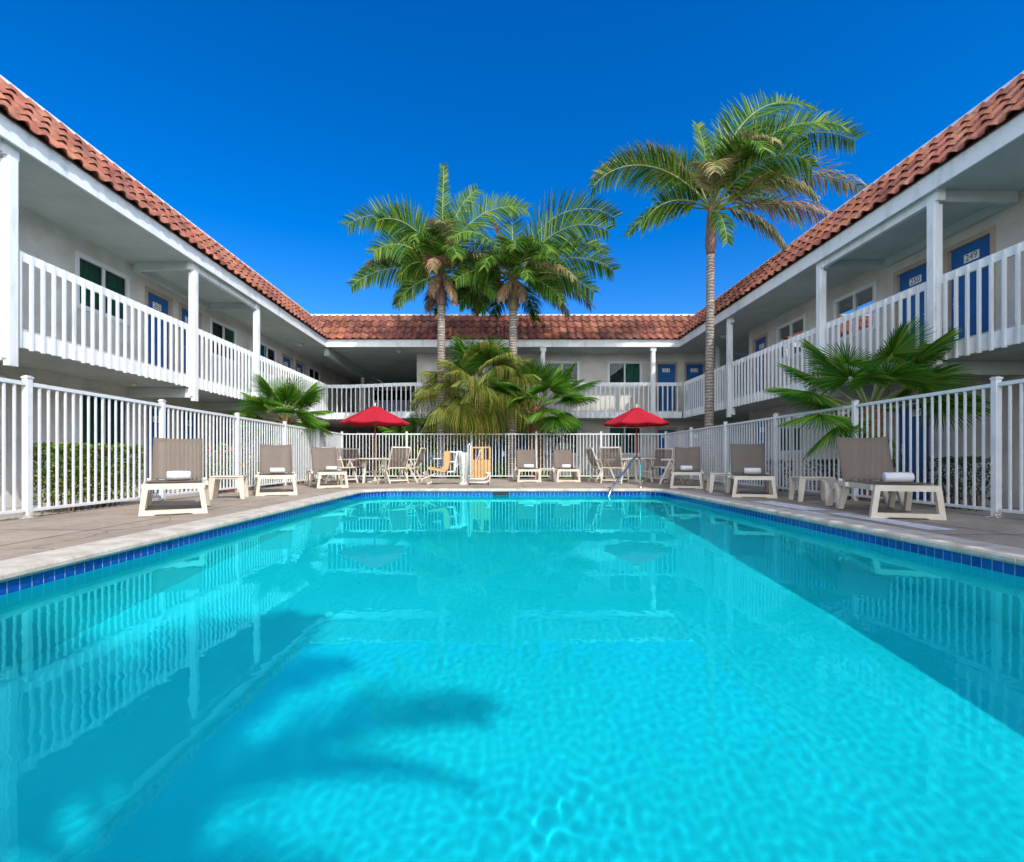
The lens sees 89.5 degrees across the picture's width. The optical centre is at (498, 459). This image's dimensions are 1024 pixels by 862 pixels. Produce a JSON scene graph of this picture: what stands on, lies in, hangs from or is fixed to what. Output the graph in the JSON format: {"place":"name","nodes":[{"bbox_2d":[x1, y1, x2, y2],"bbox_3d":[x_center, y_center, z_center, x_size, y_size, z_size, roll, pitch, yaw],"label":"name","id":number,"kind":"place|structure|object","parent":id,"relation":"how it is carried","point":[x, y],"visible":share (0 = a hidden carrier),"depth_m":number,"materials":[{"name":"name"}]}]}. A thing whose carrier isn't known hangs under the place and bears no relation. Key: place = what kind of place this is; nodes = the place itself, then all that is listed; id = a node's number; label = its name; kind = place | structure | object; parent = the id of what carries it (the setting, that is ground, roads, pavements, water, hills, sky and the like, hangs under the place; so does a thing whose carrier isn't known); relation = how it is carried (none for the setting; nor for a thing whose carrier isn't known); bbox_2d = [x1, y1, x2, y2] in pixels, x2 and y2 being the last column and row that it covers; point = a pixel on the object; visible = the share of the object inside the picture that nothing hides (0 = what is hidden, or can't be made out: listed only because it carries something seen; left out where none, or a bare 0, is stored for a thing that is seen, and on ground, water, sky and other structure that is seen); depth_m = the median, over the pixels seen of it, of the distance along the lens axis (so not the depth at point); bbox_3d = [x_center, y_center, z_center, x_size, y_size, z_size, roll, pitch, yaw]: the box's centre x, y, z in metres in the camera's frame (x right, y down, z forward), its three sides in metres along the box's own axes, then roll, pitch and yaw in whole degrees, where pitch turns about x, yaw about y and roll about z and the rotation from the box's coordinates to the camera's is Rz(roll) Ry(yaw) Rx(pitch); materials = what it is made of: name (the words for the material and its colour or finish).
{"place":"outdoors","nodes":[
{"label":"outdoors","id":0,"kind":"place"},
{"bbox_2d":[0,473,1023,519],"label":"ground","id":1,"kind":"structure","parent":0,"point":[984,512],"depth_m":9.25,"materials":[{"name":"concrete"}]},
{"bbox_2d":[33,442,148,513],"bbox_3d":[-6.574,0.265,8.319,0.890,1.103,1.606,0,0,0],"label":"hedge","id":2,"kind":"object","parent":1,"relation":"on","point":[61,469],"visible":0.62,"depth_m":7.92,"materials":[{"name":"green plant"}]},
{"bbox_2d":[0,75,381,507],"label":"motel wing","id":3,"kind":"structure","parent":1,"relation":"on","point":[116,279],"depth_m":10.39,"materials":[{"name":"paint"}]},
{"bbox_2d":[0,375,5,448],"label":"window","id":4,"kind":"structure","parent":3,"relation":"in","point":[1,376],"depth_m":8.54,"materials":[{"name":"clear glass"}]},
{"bbox_2d":[75,250,129,325],"bbox_3d":[-8.278,-3.516,10.790,0.120,1.100,1.480,0,0,0],"label":"window","id":5,"kind":"structure","parent":3,"relation":"in","point":[88,268],"depth_m":10.77,"materials":[{"name":"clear glass"}]},
{"bbox_2d":[75,388,129,445],"bbox_3d":[-8.278,-0.776,10.790,0.120,1.220,1.480,0,0,0],"label":"window","id":6,"kind":"structure","parent":3,"relation":"in","point":[77,396],"depth_m":10.77,"materials":[{"name":"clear glass"}]},
{"bbox_2d":[145,285,172,368],"bbox_3d":[-8.279,-2.986,12.540,0.118,2.120,1.020,0,0,0],"label":"door","id":7,"kind":"structure","parent":3,"relation":"in","point":[154,299],"depth_m":12.56,"materials":[{"name":"blue paint"}]},
{"bbox_2d":[146,405,171,492],"bbox_3d":[-8.279,-0.246,12.540,0.118,2.120,1.020,0,0,0],"label":"door","id":8,"kind":"structure","parent":3,"relation":"in","point":[147,406],"depth_m":12.38,"materials":[{"name":"blue paint"}]},
{"bbox_2d":[179,302,201,377],"bbox_3d":[-8.279,-2.986,13.820,0.118,2.120,1.020,0,0,0],"label":"door","id":9,"kind":"structure","parent":3,"relation":"in","point":[183,309],"depth_m":13.64,"materials":[{"name":"blue paint"}]},
{"bbox_2d":[179,410,201,490],"bbox_3d":[-8.279,-0.246,13.820,0.118,2.120,1.020,0,0,0],"label":"door","id":10,"kind":"structure","parent":3,"relation":"in","point":[188,412],"depth_m":13.83,"materials":[{"name":"blue paint"}]},
{"bbox_2d":[210,411,234,453],"bbox_3d":[-8.278,-0.776,15.500,0.120,1.220,1.480,0,0,0],"label":"window","id":11,"kind":"structure","parent":3,"relation":"in","point":[210,411],"depth_m":15.43,"materials":[{"name":"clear glass"}]},
{"bbox_2d":[210,317,236,364],"bbox_3d":[-8.278,-3.516,15.500,0.120,1.100,1.480,0,0,0],"label":"window","id":12,"kind":"structure","parent":3,"relation":"in","point":[219,329],"depth_m":15.52,"materials":[{"name":"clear glass"}]},
{"bbox_2d":[258,419,272,453],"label":"window","id":13,"kind":"structure","parent":3,"relation":"in","point":[258,419],"depth_m":18.46,"materials":[{"name":"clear glass"}]},
{"bbox_2d":[260,341,276,377],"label":"window","id":14,"kind":"structure","parent":3,"relation":"in","point":[266,351],"depth_m":18.46,"materials":[{"name":"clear glass"}]},
{"bbox_2d":[282,353,292,383],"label":"door","id":15,"kind":"structure","parent":3,"relation":"in","point":[287,361],"depth_m":20.28,"materials":[{"name":"blue paint"}]},
{"bbox_2d":[295,359,304,392],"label":"door","id":16,"kind":"structure","parent":3,"relation":"in","point":[299,366],"depth_m":21.47,"materials":[{"name":"blue paint"}]},
{"bbox_2d":[297,433,304,477],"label":"door","id":17,"kind":"structure","parent":3,"relation":"in","point":[297,433],"depth_m":21.53,"materials":[{"name":"blue paint"}]},
{"bbox_2d":[308,365,320,387],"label":"window","id":18,"kind":"structure","parent":3,"relation":"in","point":[313,373],"depth_m":23.12,"materials":[{"name":"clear glass"}]},
{"bbox_2d":[309,430,320,454],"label":"window","id":19,"kind":"structure","parent":3,"relation":"in","point":[309,430],"depth_m":23.13,"materials":[{"name":"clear glass"}]},
{"bbox_2d":[203,441,253,492],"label":"potted flowers","id":20,"kind":"object","parent":1,"relation":"on","point":[229,490],"visible":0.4,"depth_m":12.40,"materials":[{"name":"green plant"}]},
{"bbox_2d":[201,461,278,492],"bbox_3d":[-6.601,0.429,13.740,0.738,0.777,3.852,0,0,0],"label":"hedge","id":21,"kind":"object","parent":1,"relation":"on","point":[234,474],"visible":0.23,"depth_m":12.69,"materials":[{"name":"green plant"}]},
{"bbox_2d":[225,372,333,485],"bbox_3d":[-6.080,-0.818,14.222,2.850,3.265,2.820,0,0,0],"label":"fan palm","id":22,"kind":"object","parent":1,"relation":"on","point":[287,396],"visible":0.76,"depth_m":14.04,"materials":[{"name":"green plant"}]},
{"bbox_2d":[292,467,322,482],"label":"hedge","id":23,"kind":"object","parent":1,"relation":"on","point":[304,475],"visible":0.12,"depth_m":16.62,"materials":[{"name":"green plant"}]},
{"bbox_2d":[377,412,452,478],"bbox_3d":[-2.958,-0.502,18.620,2.828,2.633,3.058,0,0,0],"label":"fan palm","id":24,"kind":"object","parent":1,"relation":"on","point":[401,429],"visible":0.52,"depth_m":18.12,"materials":[{"name":"green plant"}]},
{"bbox_2d":[337,161,534,478],"bbox_3d":[-2.043,-4.768,17.732,5.800,11.164,4.513,0,0,-34],"label":"feather palm","id":25,"kind":"object","parent":1,"relation":"on","point":[425,253],"visible":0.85,"depth_m":17.31,"materials":[{"name":"green plant"}]},
{"bbox_2d":[366,478,528,478],"bbox_3d":[0.100,0.774,18.290,10.200,0.120,1.820,0,0,0],"label":"planting bed","id":26,"kind":"object","parent":1,"relation":"on","point":[434,478],"depth_m":18.98,"materials":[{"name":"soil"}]},
{"bbox_2d":[371,457,412,478],"bbox_3d":[-3.745,0.301,18.091,1.546,0.849,1.101,0,0,0],"label":"leafy shrub","id":27,"kind":"object","parent":26,"relation":"on","point":[386,463],"visible":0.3,"depth_m":17.93,"materials":[{"name":"green plant"}]},
{"bbox_2d":[403,460,448,477],"bbox_3d":[-2.547,0.361,17.992,1.861,0.739,1.080,0,0,0],"label":"leafy shrub","id":28,"kind":"object","parent":26,"relation":"on","point":[421,471],"visible":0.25,"depth_m":17.84,"materials":[{"name":"green plant"}]},
{"bbox_2d":[447,467,468,478],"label":"leafy shrub","id":29,"kind":"object","parent":26,"relation":"on","point":[454,474],"visible":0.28,"depth_m":17.85,"materials":[{"name":"green plant"}]},
{"bbox_2d":[491,458,528,478],"bbox_3d":[0.308,0.336,18.043,1.562,0.778,1.103,0,0,-21],"label":"leafy shrub","id":30,"kind":"object","parent":26,"relation":"on","point":[498,471],"visible":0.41,"depth_m":17.91,"materials":[{"name":"green plant"}]},
{"bbox_2d":[542,470,563,478],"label":"leafy shrub","id":31,"kind":"object","parent":26,"relation":"on","point":[544,474],"visible":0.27,"depth_m":17.71,"materials":[{"name":"green plant"}]},
{"bbox_2d":[409,333,542,459],"bbox_3d":[-0.772,-1.755,17.761,4.523,5.139,4.007,0,0,0],"label":"fan palm","id":32,"kind":"object","parent":1,"relation":"on","point":[468,410],"visible":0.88,"depth_m":16.87,"materials":[{"name":"green plant"}]},
{"bbox_2d":[0,479,1023,560],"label":"pool deck","id":33,"kind":"structure","parent":1,"relation":"on","point":[48,526],"depth_m":6.09,"materials":[{"name":"concrete"}]},
{"bbox_2d":[0,375,342,518],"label":"pool fence","id":34,"kind":"object","parent":33,"relation":"on","point":[28,385],"visible":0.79,"depth_m":7.02,"materials":[{"name":"metal"}]},
{"bbox_2d":[138,437,210,515],"bbox_3d":[-4.257,0.174,6.839,0.778,0.953,1.868,0,0,-30],"label":"sun lounger","id":35,"kind":"object","parent":33,"relation":"on","point":[168,454],"visible":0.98,"depth_m":7.04,"materials":[{"name":"beige plastic"}]},
{"bbox_2d":[167,470,190,479],"bbox_3d":[-4.233,0.214,6.838,0.270,0.126,0.138,0,0,-32],"label":"rolled towel","id":36,"kind":"object","parent":35,"relation":"on","point":[179,475],"visible":1,"depth_m":6.80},
{"bbox_2d":[209,475,248,499],"bbox_3d":[-4.500,0.467,8.620,0.554,0.379,0.462,0,0,-18],"label":"side table","id":37,"kind":"object","parent":33,"relation":"on","point":[214,483],"visible":0.98,"depth_m":8.48,"materials":[{"name":"beige plastic"}]},
{"bbox_2d":[254,444,296,495],"bbox_3d":[-4.330,0.174,10.053,0.777,0.953,1.868,0,0,-24],"label":"sun lounger","id":38,"kind":"object","parent":33,"relation":"on","point":[273,456],"visible":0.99,"depth_m":10.30,"materials":[{"name":"fabric"}]},
{"bbox_2d":[269,467,284,472],"bbox_3d":[-4.306,0.220,10.050,0.268,0.112,0.148,0,0,-30],"label":"rolled towel","id":39,"kind":"object","parent":38,"relation":"on","point":[277,470],"visible":1,"depth_m":10.00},
{"bbox_2d":[306,447,348,488],"bbox_3d":[-4.134,0.174,12.402,0.778,0.953,1.868,0,0,-27],"label":"sun lounger","id":40,"kind":"object","parent":33,"relation":"on","point":[322,458],"visible":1,"depth_m":12.62,"materials":[{"name":"fabric"}]},
{"bbox_2d":[326,466,336,470],"bbox_3d":[-4.035,0.222,12.472,0.247,0.108,0.137,0,0,-21],"label":"rolled towel","id":41,"kind":"object","parent":40,"relation":"on","point":[330,468],"visible":1,"depth_m":12.43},
{"bbox_2d":[322,447,358,483],"bbox_3d":[-4.260,0.170,13.871,0.733,0.986,0.670,0,0,28],"label":"dining chair","id":42,"kind":"object","parent":33,"relation":"on","point":[339,462],"visible":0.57,"depth_m":14.05,"materials":[{"name":"beige plastic"}]},
{"bbox_2d":[339,448,366,481],"bbox_3d":[-4.273,0.170,15.090,0.670,0.986,0.733,0,0,-30],"label":"dining chair","id":43,"kind":"object","parent":33,"relation":"on","point":[349,453],"visible":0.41,"depth_m":15.31,"materials":[{"name":"beige plastic"}]},
{"bbox_2d":[354,458,388,482],"bbox_3d":[-3.420,0.314,14.300,1.100,0.684,1.100,0,0,-11],"label":"dining table","id":44,"kind":"object","parent":33,"relation":"on","point":[365,471],"visible":0.77,"depth_m":13.98,"materials":[{"name":"beige plastic"}]},
{"bbox_2d":[339,403,409,482],"bbox_3d":[-3.420,-0.454,14.300,1.763,2.210,1.763,0,0,5],"label":"patio umbrella","id":45,"kind":"object","parent":33,"relation":"on","point":[374,415],"visible":1,"depth_m":14.03,"materials":[{"name":"red fabric"}]},
{"bbox_2d":[377,447,410,483],"bbox_3d":[-2.769,0.170,13.716,0.670,0.986,0.733,0,0,-42],"label":"dining chair","id":46,"kind":"object","parent":33,"relation":"on","point":[398,458],"visible":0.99,"depth_m":13.55,"materials":[{"name":"beige plastic"}]},
{"bbox_2d":[396,447,425,482],"bbox_3d":[-2.474,0.170,14.646,0.733,0.986,0.670,0,0,5],"label":"dining chair","id":47,"kind":"object","parent":33,"relation":"on","point":[416,466],"visible":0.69,"depth_m":14.58,"materials":[{"name":"beige plastic"}]},
{"bbox_2d":[421,451,469,484],"bbox_3d":[-1.362,0.221,13.325,1.235,0.876,0.541,0,0,0],"label":"pool lift","id":48,"kind":"object","parent":33,"relation":"on","point":[461,456],"visible":0.97,"depth_m":13.23,"materials":[{"name":"plastic"}]},
{"bbox_2d":[467,443,490,484],"bbox_3d":[-0.498,0.121,13.077,0.595,1.060,0.386,0,0,0],"label":"equipment cart","id":49,"kind":"object","parent":33,"relation":"on","point":[480,469],"visible":1,"depth_m":13.22,"materials":[{"name":"beige plastic"}]},
{"bbox_2d":[343,431,664,478],"bbox_3d":[0.180,-0.135,17.200,10.710,1.578,0.120,0,0,0],"label":"pool fence","id":50,"kind":"object","parent":33,"relation":"on","point":[505,434],"visible":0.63,"depth_m":17.19,"materials":[{"name":"metal"}]},
{"bbox_2d":[0,488,1023,594],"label":"swimming pool","id":51,"kind":"structure","parent":33,"relation":"in","point":[22,572],"depth_m":4.62,"materials":[{"name":"paint"}]},
{"bbox_2d":[0,495,1023,861],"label":"water","id":52,"kind":"structure","parent":51,"relation":"in","point":[514,679],"depth_m":1.71,"materials":[{"name":"teal liquid"}]},
{"bbox_2d":[0,479,1023,545],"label":"deck joint","id":53,"kind":"object","parent":33,"relation":"on","point":[449,479],"visible":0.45,"depth_m":4.77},
{"bbox_2d":[513,449,540,481],"bbox_3d":[0.854,0.174,15.504,0.778,0.953,1.868,0,0,-1],"label":"sun lounger","id":54,"kind":"object","parent":33,"relation":"on","point":[526,457],"visible":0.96,"depth_m":15.80,"materials":[{"name":"fabric"}]},
{"bbox_2d":[537,468,556,481],"bbox_3d":[1.420,0.467,15.250,0.554,0.379,0.462,0,0,0],"label":"side table","id":55,"kind":"object","parent":33,"relation":"on","point":[553,474],"visible":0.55,"depth_m":15.05,"materials":[{"name":"beige plastic"}]},
{"bbox_2d":[549,449,580,481],"bbox_3d":[1.980,0.174,15.534,0.777,0.953,1.868,0,0,0],"label":"sun lounger","id":56,"kind":"object","parent":33,"relation":"on","point":[560,457],"visible":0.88,"depth_m":15.84,"materials":[{"name":"fabric"}]},
{"bbox_2d":[585,448,615,481],"bbox_3d":[2.935,0.170,14.892,0.733,0.986,0.670,0,0,-10],"label":"dining chair","id":57,"kind":"object","parent":33,"relation":"on","point":[592,459],"visible":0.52,"depth_m":14.80,"materials":[{"name":"beige plastic"}]},
{"bbox_2d":[599,447,629,483],"bbox_3d":[3.097,0.170,13.860,0.670,0.986,0.733,0,0,30],"label":"dining chair","id":58,"kind":"object","parent":33,"relation":"on","point":[611,457],"visible":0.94,"depth_m":13.66,"materials":[{"name":"beige plastic"}]},
{"bbox_2d":[608,456,642,496],"bbox_3d":[2.766,0.640,11.205,0.120,1.429,1.494,0,0,41],"label":"pool handrail","id":59,"kind":"object","parent":33,"relation":"attached to","point":[622,474],"visible":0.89,"depth_m":11.35,"materials":[{"name":"metal"}]},
{"bbox_2d":[604,404,669,481],"bbox_3d":[3.930,-0.454,14.700,1.763,2.210,1.763,0,0,-28],"label":"patio umbrella","id":60,"kind":"object","parent":33,"relation":"on","point":[636,416],"visible":0.84,"depth_m":14.36,"materials":[{"name":"red fabric"}]},
{"bbox_2d":[620,458,656,482],"bbox_3d":[3.930,0.314,14.700,1.100,0.684,1.100,0,0,-29],"label":"dining table","id":61,"kind":"object","parent":33,"relation":"on","point":[636,467],"visible":0.74,"depth_m":14.38,"materials":[{"name":"beige plastic"}]},
{"bbox_2d":[645,448,673,481],"bbox_3d":[4.706,0.170,15.037,0.670,0.986,0.733,0,0,35],"label":"dining chair","id":62,"kind":"object","parent":33,"relation":"on","point":[659,454],"visible":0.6,"depth_m":15.23,"materials":[{"name":"beige plastic"}]},
{"bbox_2d":[659,446,688,484],"bbox_3d":[4.660,0.170,13.577,0.733,0.986,0.670,0,0,30],"label":"dining chair","id":63,"kind":"object","parent":33,"relation":"on","point":[671,468],"visible":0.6,"depth_m":13.42,"materials":[{"name":"beige plastic"}]},
{"bbox_2d":[670,447,704,488],"bbox_3d":[4.465,0.174,12.222,0.777,0.953,1.868,0,0,21],"label":"sun lounger","id":64,"kind":"object","parent":33,"relation":"on","point":[687,455],"visible":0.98,"depth_m":12.50,"materials":[{"name":"fabric"}]},
{"bbox_2d":[680,465,692,470],"bbox_3d":[4.441,0.212,12.217,0.268,0.129,0.133,0,0,14],"label":"rolled towel","id":65,"kind":"object","parent":64,"relation":"on","point":[686,467],"visible":1,"depth_m":12.17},
{"bbox_2d":[706,473,738,492],"bbox_3d":[4.480,0.467,10.350,0.554,0.379,0.462,0,0,15],"label":"side table","id":66,"kind":"object","parent":33,"relation":"on","point":[710,481],"visible":0.64,"depth_m":10.20,"materials":[{"name":"beige plastic"}]},
{"bbox_2d":[725,443,776,497],"bbox_3d":[4.625,0.174,9.532,0.777,0.953,1.868,0,0,21],"label":"sun lounger","id":67,"kind":"object","parent":33,"relation":"on","point":[742,456],"visible":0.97,"depth_m":9.80,"materials":[{"name":"fabric"}]},
{"bbox_2d":[744,467,760,473],"bbox_3d":[4.642,0.215,9.437,0.277,0.122,0.126,0,0,22],"label":"rolled towel","id":68,"kind":"object","parent":67,"relation":"on","point":[749,470],"visible":1,"depth_m":9.39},
{"bbox_2d":[788,476,835,501],"bbox_3d":[4.920,0.467,8.100,0.554,0.379,0.462,0,0,12],"label":"side table","id":69,"kind":"object","parent":33,"relation":"on","point":[802,483],"visible":0.88,"depth_m":7.95,"materials":[{"name":"beige plastic"}]},
{"bbox_2d":[664,376,1023,517],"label":"pool fence","id":70,"kind":"object","parent":33,"relation":"on","point":[995,386],"visible":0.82,"depth_m":6.87,"materials":[{"name":"metal"}]},
{"bbox_2d":[752,501,955,529],"bbox_3d":[4.015,0.650,6.375,0.450,0.001,3.250,0,0,0],"label":"deck marking","id":71,"kind":"object","parent":33,"relation":"on","point":[903,523],"visible":0.93,"depth_m":5.85,"materials":[{"name":"paint"}]},
{"bbox_2d":[821,436,946,519],"bbox_3d":[4.729,0.174,6.488,0.777,0.953,1.868,0,0,18],"label":"sun lounger","id":72,"kind":"object","parent":33,"relation":"on","point":[865,463],"visible":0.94,"depth_m":6.74,"materials":[{"name":"beige plastic"}]},
{"bbox_2d":[882,472,914,481],"bbox_3d":[4.755,0.215,6.150,0.294,0.123,0.133,0,0,16],"label":"rolled towel","id":73,"kind":"object","parent":72,"relation":"on","point":[898,477],"visible":1,"depth_m":6.11,"materials":[{"name":"fabric"}]},
{"bbox_2d":[434,184,625,478],"bbox_3d":[0.933,-4.376,17.884,6.280,10.383,4.905,0,0,-28],"label":"feather palm","id":74,"kind":"object","parent":1,"relation":"on","point":[548,279],"visible":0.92,"depth_m":17.23,"materials":[{"name":"green plant"}]},
{"bbox_2d":[311,314,748,478],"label":"motel wing","id":75,"kind":"structure","parent":1,"relation":"on","point":[629,361],"depth_m":21.46,"materials":[{"name":"paint"}]},
{"bbox_2d":[374,391,414,399],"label":"window","id":76,"kind":"structure","parent":75,"relation":"in","point":[375,392],"depth_m":29.90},
{"bbox_2d":[448,427,467,454],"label":"window","id":77,"kind":"structure","parent":75,"relation":"in","point":[463,448],"depth_m":21.59,"materials":[{"name":"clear glass"}]},
{"bbox_2d":[487,428,507,477],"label":"door","id":78,"kind":"structure","parent":75,"relation":"in","point":[498,446],"depth_m":21.55,"materials":[{"name":"blue paint"}]},
{"bbox_2d":[517,429,528,477],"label":"door","id":79,"kind":"structure","parent":75,"relation":"in","point":[521,443],"depth_m":21.55,"materials":[{"name":"blue paint"}]},
{"bbox_2d":[545,361,579,387],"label":"window","id":80,"kind":"structure","parent":75,"relation":"in","point":[564,364],"depth_m":21.49,"materials":[{"name":"clear glass"}]},
{"bbox_2d":[545,426,579,454],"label":"window","id":81,"kind":"structure","parent":75,"relation":"in","point":[556,437],"depth_m":21.58,"materials":[{"name":"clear glass"}]},
{"bbox_2d":[608,361,641,387],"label":"window","id":82,"kind":"structure","parent":75,"relation":"in","point":[618,371],"depth_m":21.58,"materials":[{"name":"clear glass"}]},
{"bbox_2d":[608,426,641,454],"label":"window","id":83,"kind":"structure","parent":75,"relation":"in","point":[610,429],"depth_m":21.58,"materials":[{"name":"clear glass"}]},
{"bbox_2d":[655,362,677,410],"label":"door","id":84,"kind":"structure","parent":75,"relation":"in","point":[664,371],"depth_m":21.55,"materials":[{"name":"blue paint"}]},
{"bbox_2d":[655,428,677,478],"bbox_3d":[6.990,-0.246,21.539,0.920,2.120,0.118,0,0,0],"label":"door","id":85,"kind":"structure","parent":75,"relation":"in","point":[657,430],"depth_m":21.48,"materials":[{"name":"blue paint"}]},
{"bbox_2d":[684,428,703,477],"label":"door","id":86,"kind":"structure","parent":75,"relation":"in","point":[684,428],"depth_m":21.55,"materials":[{"name":"blue paint"}]},
{"bbox_2d":[684,362,704,409],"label":"door","id":87,"kind":"structure","parent":75,"relation":"in","point":[692,370],"depth_m":21.55,"materials":[{"name":"blue paint"}]},
{"bbox_2d":[479,357,603,478],"bbox_3d":[1.325,-1.413,17.628,4.192,4.454,4.000,0,0,32],"label":"fan palm","id":88,"kind":"object","parent":1,"relation":"on","point":[556,382],"visible":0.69,"depth_m":17.12,"materials":[{"name":"green plant"}]},
{"bbox_2d":[586,90,869,483],"bbox_3d":[6.722,-5.202,14.907,7.427,12.035,5.097,0,0,27],"label":"feather palm","id":89,"kind":"object","parent":1,"relation":"on","point":[732,161],"visible":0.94,"depth_m":14.46,"materials":[{"name":"green plant"}]},
{"bbox_2d":[761,459,794,491],"bbox_3d":[6.853,0.398,12.853,0.610,0.836,1.016,0,0,0],"label":"hedge","id":90,"kind":"object","parent":1,"relation":"on","point":[781,471],"visible":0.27,"depth_m":12.55,"materials":[{"name":"green plant"}]},
{"bbox_2d":[668,71,1023,508],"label":"motel wing","id":91,"kind":"structure","parent":1,"relation":"on","point":[931,231],"depth_m":9.87,"materials":[{"name":"paint"}]},
{"bbox_2d":[752,332,767,392],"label":"door","id":92,"kind":"structure","parent":91,"relation":"in","point":[759,343],"depth_m":17.13,"materials":[{"name":"blue paint"}]},
{"bbox_2d":[753,420,767,482],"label":"door","id":93,"kind":"structure","parent":91,"relation":"in","point":[766,420],"depth_m":16.92,"materials":[{"name":"blue paint"}]},
{"bbox_2d":[776,314,805,362],"bbox_3d":[8.614,-3.516,15.215,0.072,1.100,1.510,0,0,0],"label":"window","id":94,"kind":"structure","parent":91,"relation":"in","point":[796,326],"depth_m":15.19,"materials":[{"name":"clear glass"}]},
{"bbox_2d":[778,410,805,453],"bbox_3d":[8.614,-0.776,15.215,0.072,1.220,1.510,0,0,0],"label":"window","id":95,"kind":"structure","parent":91,"relation":"in","point":[794,412],"depth_m":15.16,"materials":[{"name":"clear glass"}]},
{"bbox_2d":[833,399,870,452],"bbox_3d":[8.614,-0.776,12.500,0.072,1.220,1.480,0,0,0],"label":"window","id":96,"kind":"structure","parent":91,"relation":"in","point":[868,400],"depth_m":13.03,"materials":[{"name":"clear glass"}]},
{"bbox_2d":[833,280,875,342],"bbox_3d":[8.614,-3.516,12.500,0.072,1.100,1.480,0,0,0],"label":"window","id":97,"kind":"structure","parent":91,"relation":"in","point":[864,296],"depth_m":12.47,"materials":[{"name":"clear glass"}]},
{"bbox_2d":[893,257,926,346],"bbox_3d":[8.639,-2.986,10.720,0.118,2.120,1.020,0,0,0],"label":"door","id":98,"kind":"structure","parent":91,"relation":"in","point":[912,275],"depth_m":10.82,"materials":[{"name":"blue paint"}]},
{"bbox_2d":[893,397,930,499],"bbox_3d":[8.639,-0.246,10.720,0.118,2.120,1.020,0,0,0],"label":"door","id":99,"kind":"structure","parent":91,"relation":"in","point":[928,431],"depth_m":10.77,"materials":[{"name":"blue paint"}]},
{"bbox_2d":[943,225,995,339],"bbox_3d":[8.639,-2.986,9.445,0.118,2.120,1.030,0,0,0],"label":"door","id":100,"kind":"structure","parent":91,"relation":"in","point":[982,244],"depth_m":9.43,"materials":[{"name":"blue paint"}]},
{"bbox_2d":[805,459,908,498],"bbox_3d":[7.052,0.392,10.357,0.743,0.850,2.234,0,0,0],"label":"hedge","id":101,"kind":"object","parent":1,"relation":"on","point":[831,467],"visible":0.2,"depth_m":10.84,"materials":[{"name":"green plant"}]},
{"bbox_2d":[761,314,990,502],"bbox_3d":[6.284,-0.711,8.799,3.488,3.051,2.907,0,0,0],"label":"fan palm","id":102,"kind":"object","parent":1,"relation":"on","point":[900,350],"visible":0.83,"depth_m":8.24,"materials":[{"name":"green plant"}]},
{"bbox_2d":[919,456,1002,510],"bbox_3d":[7.549,0.375,8.474,0.617,0.883,1.076,0,0,0],"label":"hedge","id":103,"kind":"object","parent":1,"relation":"on","point":[952,479],"visible":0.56,"depth_m":8.33,"materials":[{"name":"green plant"}]},
{"bbox_2d":[560,477,645,478],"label":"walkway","id":104,"kind":"structure","parent":0,"point":[598,478],"depth_m":17.72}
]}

